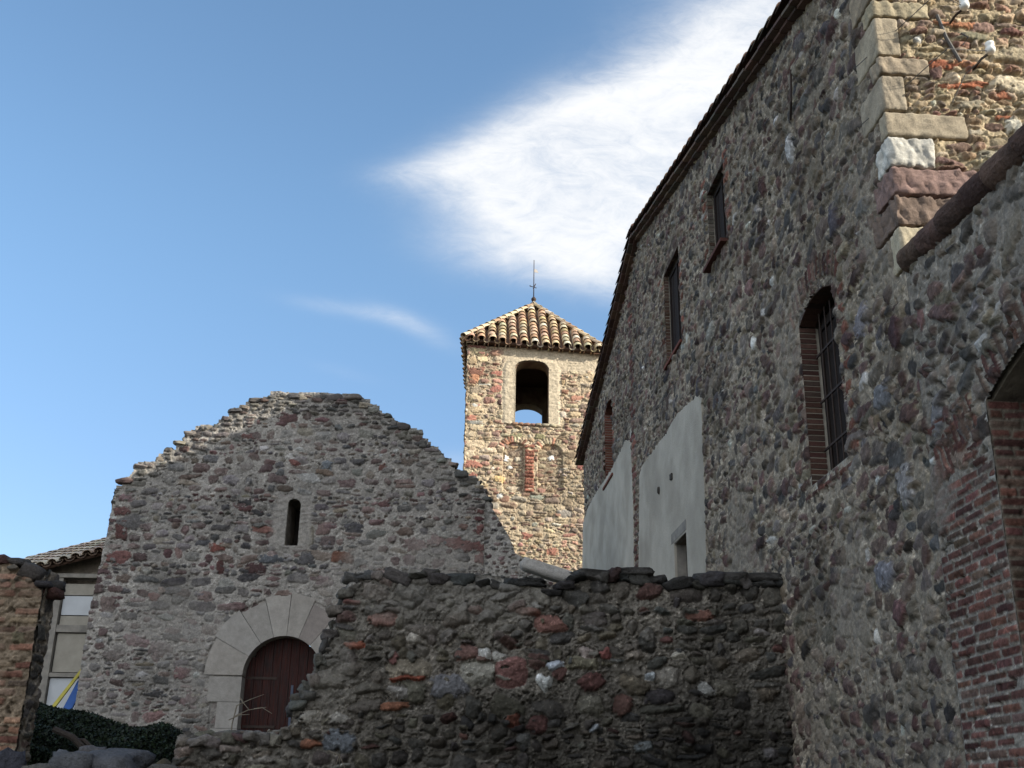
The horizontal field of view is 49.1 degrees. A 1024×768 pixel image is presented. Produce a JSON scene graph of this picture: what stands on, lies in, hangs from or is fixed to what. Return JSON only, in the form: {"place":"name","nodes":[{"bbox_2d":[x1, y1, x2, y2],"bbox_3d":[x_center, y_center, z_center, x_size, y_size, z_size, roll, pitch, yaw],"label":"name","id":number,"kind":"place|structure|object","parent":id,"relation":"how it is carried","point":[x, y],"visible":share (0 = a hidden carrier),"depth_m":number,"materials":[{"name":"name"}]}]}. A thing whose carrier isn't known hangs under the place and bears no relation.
{"place":"outdoors","nodes":[
{"label":"outdoors","id":0,"kind":"place"},
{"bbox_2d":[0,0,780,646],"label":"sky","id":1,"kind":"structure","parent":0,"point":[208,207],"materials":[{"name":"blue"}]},
{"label":"ground","id":2,"kind":"structure","parent":0,"visible":0},
{"bbox_2d":[0,554,65,765],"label":"brick pillar","id":3,"kind":"structure","parent":2,"relation":"on","point":[30,592],"depth_m":10.84,"materials":[{"name":"stone"}]},
{"bbox_2d":[23,537,105,708],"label":"shed","id":4,"kind":"structure","parent":2,"relation":"on","point":[75,568],"depth_m":22.75,"materials":[{"name":"paint"}]},
{"bbox_2d":[53,669,80,706],"bbox_3d":[-8.568,5.863,21.608,0.086,1.099,0.802,-13,-25,31],"label":"plank","id":5,"kind":"object","parent":2,"relation":"on","point":[63,693],"visible":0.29,"depth_m":21.54,"materials":[{"name":"yellow paint"}]},
{"bbox_2d":[63,680,78,708],"bbox_3d":[-8.407,6.012,21.456,0.172,0.775,0.678,0,-21,2],"label":"board","id":6,"kind":"object","parent":2,"relation":"on","point":[70,702],"visible":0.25,"depth_m":21.39,"materials":[{"name":"blue plastic"}]},
{"bbox_2d":[27,701,183,765],"bbox_3d":[-5.574,4.523,13.731,3.153,1.426,3.699,1,-21,0],"label":"ivy bush","id":7,"kind":"object","parent":2,"relation":"on","point":[157,739],"visible":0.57,"depth_m":12.87,"materials":[{"name":"green plant"}]},
{"bbox_2d":[52,727,90,748],"bbox_3d":[-4.646,3.812,11.919,0.588,0.324,0.133,-7,-23,21],"label":"fallen branch","id":8,"kind":"object","parent":7,"relation":"on","point":[75,740],"visible":0.7,"depth_m":11.90,"materials":[{"name":"brown wood"}]},
{"bbox_2d":[153,757,173,764],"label":"rubble slope","id":9,"kind":"structure","parent":2,"relation":"on","point":[164,761],"depth_m":12.56,"materials":[{"name":"stone"}]},
{"bbox_2d":[229,694,271,729],"bbox_3d":[-4.730,6.039,20.263,0.825,0.813,0.211,-9,-23,24],"label":"dry shrub","id":10,"kind":"object","parent":2,"relation":"on","point":[239,714],"visible":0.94,"depth_m":20.31,"materials":[{"name":"grey plant"}]},
{"bbox_2d":[74,391,552,732],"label":"ruined chapel","id":11,"kind":"structure","parent":2,"relation":"on","point":[240,541],"depth_m":22.29,"materials":[{"name":"stone"}]},
{"bbox_2d":[240,638,315,731],"bbox_3d":[-4.401,6.066,21.543,1.512,2.380,0.116,1,-21,0],"label":"door","id":12,"kind":"structure","parent":11,"relation":"in","point":[278,668],"depth_m":21.63,"materials":[{"name":"red wood"}]},
{"bbox_2d":[328,750,344,767],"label":"dry grass stalk","id":13,"kind":"object","parent":2,"relation":"on","point":[339,757],"visible":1,"depth_m":11.63,"materials":[{"name":"grey plant"}]},
{"bbox_2d":[171,557,794,767],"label":"rubble wall","id":14,"kind":"structure","parent":2,"relation":"on","point":[630,667],"depth_m":12.13,"materials":[{"name":"stone"}]},
{"bbox_2d":[459,269,601,584],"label":"bell tower","id":15,"kind":"structure","parent":2,"relation":"on","point":[533,356],"depth_m":36.09,"materials":[{"name":"stone"}]},
{"bbox_2d":[574,0,1023,767],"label":"farmhouse","id":16,"kind":"object","parent":2,"relation":"on","point":[754,402],"visible":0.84,"depth_m":11.81,"materials":[{"name":"stone"}]},
{"bbox_2d":[669,257,681,351],"bbox_3d":[2.832,-1.308,18.934,0.060,1.660,1.110,3,-21,-4],"label":"window","id":17,"kind":"structure","parent":16,"relation":"in","point":[674,280],"depth_m":19.21,"materials":[{"name":"brown wood"}]},
{"bbox_2d":[713,175,726,243],"bbox_3d":[3.078,-2.424,16.198,0.060,1.190,0.880,3,-21,-4],"label":"window","id":18,"kind":"structure","parent":16,"relation":"in","point":[718,197],"depth_m":16.46,"materials":[{"name":"brown wood"}]},
{"bbox_2d":[816,300,847,469],"bbox_3d":[3.392,-0.012,11.532,0.110,1.872,1.000,3,-21,-4],"label":"window","id":19,"kind":"structure","parent":16,"relation":"in","point":[833,399],"depth_m":11.76,"materials":[{"name":"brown wood"}]},
{"bbox_2d":[896,124,1023,767],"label":"outbuilding","id":20,"kind":"structure","parent":2,"relation":"on","point":[960,258],"depth_m":8.11,"materials":[{"name":"stone"}]},
{"bbox_3d":[-3.256,3.361,7.473,4.000,1.588,3.200,1,-21,0],"label":"rubble heap","id":21,"kind":"object","parent":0,"visible":0},
{"bbox_2d":[0,747,26,767],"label":"boulder","id":22,"kind":"object","parent":21,"relation":"on","point":[10,758],"visible":0.98,"depth_m":6.94,"materials":[{"name":"stone"}]},
{"bbox_2d":[21,763,63,767],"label":"boulder","id":23,"kind":"object","parent":21,"relation":"on","point":[44,765],"visible":0.96,"depth_m":6.96,"materials":[{"name":"stone"}]},
{"bbox_2d":[48,749,93,767],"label":"boulder","id":24,"kind":"object","parent":21,"relation":"on","point":[64,758],"visible":0.88,"depth_m":7.31,"materials":[{"name":"stone"}]},
{"bbox_2d":[78,745,106,751],"bbox_3d":[-2.946,2.646,7.854,0.212,0.217,0.171,1,-21,0],"label":"boulder","id":25,"kind":"object","parent":21,"relation":"on","point":[87,748],"visible":0.27,"depth_m":7.85,"materials":[{"name":"stone"}]},
{"bbox_2d":[75,748,156,767],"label":"boulder","id":26,"kind":"object","parent":21,"relation":"on","point":[120,758],"visible":0.76,"depth_m":7.45,"materials":[{"name":"stone"}]},
{"bbox_2d":[147,764,177,767],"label":"boulder","id":27,"kind":"object","parent":21,"relation":"on","point":[161,766],"visible":0.64,"depth_m":7.94,"materials":[{"name":"stone"}]}
]}

